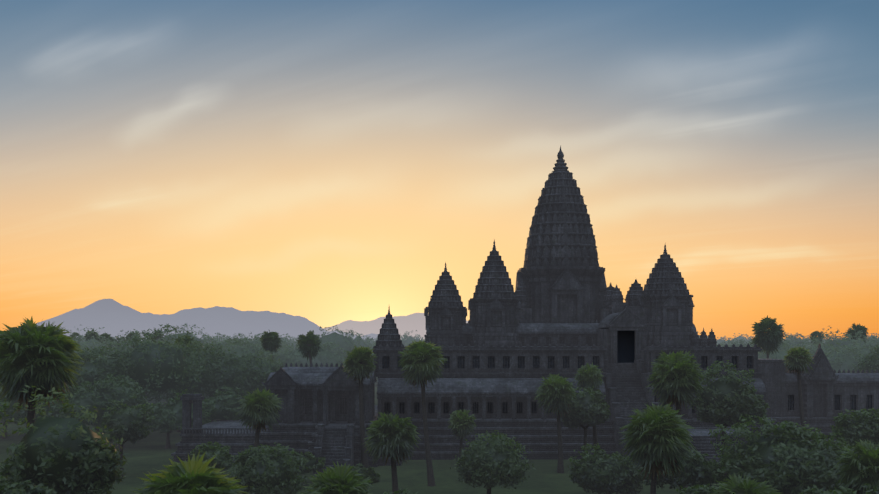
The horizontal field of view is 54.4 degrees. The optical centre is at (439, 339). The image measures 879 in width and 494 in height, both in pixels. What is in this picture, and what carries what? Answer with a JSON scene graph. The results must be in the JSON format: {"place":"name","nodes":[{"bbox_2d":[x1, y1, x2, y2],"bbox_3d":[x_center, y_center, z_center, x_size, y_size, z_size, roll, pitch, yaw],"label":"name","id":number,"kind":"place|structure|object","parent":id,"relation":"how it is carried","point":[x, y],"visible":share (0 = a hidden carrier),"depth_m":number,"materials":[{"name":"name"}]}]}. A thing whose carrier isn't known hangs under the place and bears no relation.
{"place":"outdoors","nodes":[
{"label":"outdoors","id":0,"kind":"place"},
{"bbox_2d":[35,299,377,340],"bbox_3d":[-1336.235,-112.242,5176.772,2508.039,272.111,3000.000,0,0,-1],"label":"mountain range","id":1,"kind":"structure","parent":0,"point":[114,318],"depth_m":4698.48,"materials":[{"name":"stone"}]},
{"bbox_2d":[0,382,718,493],"bbox_3d":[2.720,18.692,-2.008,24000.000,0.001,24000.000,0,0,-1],"label":"ground","id":2,"kind":"structure","parent":0,"point":[151,454],"depth_m":118.51,"materials":[{"name":"green plant"}]},
{"bbox_2d":[1,315,871,425],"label":"palm trees","id":3,"kind":"object","parent":2,"relation":"on","point":[767,339],"visible":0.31,"depth_m":211.63,"materials":[{"name":"green plant"}]},
{"bbox_2d":[0,323,878,448],"bbox_3d":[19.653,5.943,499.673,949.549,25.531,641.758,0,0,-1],"label":"forest trees","id":4,"kind":"object","parent":2,"relation":"on","point":[840,353],"visible":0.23,"depth_m":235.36,"materials":[{"name":"green plant"}]},
{"bbox_2d":[0,360,878,493],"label":"broadleaf trees","id":5,"kind":"object","parent":2,"relation":"on","point":[66,455],"visible":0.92,"depth_m":84.08,"materials":[{"name":"green plant"}]},
{"bbox_2d":[0,317,878,493],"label":"palm trees","id":6,"kind":"object","parent":2,"relation":"on","point":[657,438],"visible":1,"depth_m":92.38,"materials":[{"name":"green plant"}]},
{"bbox_2d":[128,451,780,493],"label":"palm fronds","id":7,"kind":"object","parent":2,"relation":"on","point":[194,476],"visible":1,"depth_m":44.30,"materials":[{"name":"green plant"}]},
{"bbox_2d":[171,145,778,474],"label":"temple","id":8,"kind":"structure","parent":2,"relation":"on","point":[563,310],"depth_m":141.62,"materials":[{"name":"stone"}]},
{"bbox_2d":[757,344,878,452],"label":"temple wing","id":9,"kind":"structure","parent":8,"relation":"attached to","point":[828,393],"depth_m":142.88,"materials":[{"name":"grey stone"}]},
{"bbox_2d":[323,313,467,339],"bbox_3d":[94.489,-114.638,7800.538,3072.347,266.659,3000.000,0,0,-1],"label":"mountain range","id":10,"kind":"structure","parent":0,"point":[413,322],"depth_m":7363.15,"materials":[{"name":"stone"}]},
{"bbox_2d":[0,0,878,339],"bbox_3d":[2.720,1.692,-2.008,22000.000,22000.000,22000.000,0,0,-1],"label":"sky","id":11,"kind":"structure","parent":0,"point":[326,162],"depth_m":10168.77,"materials":[{"name":"orange"}]}
]}

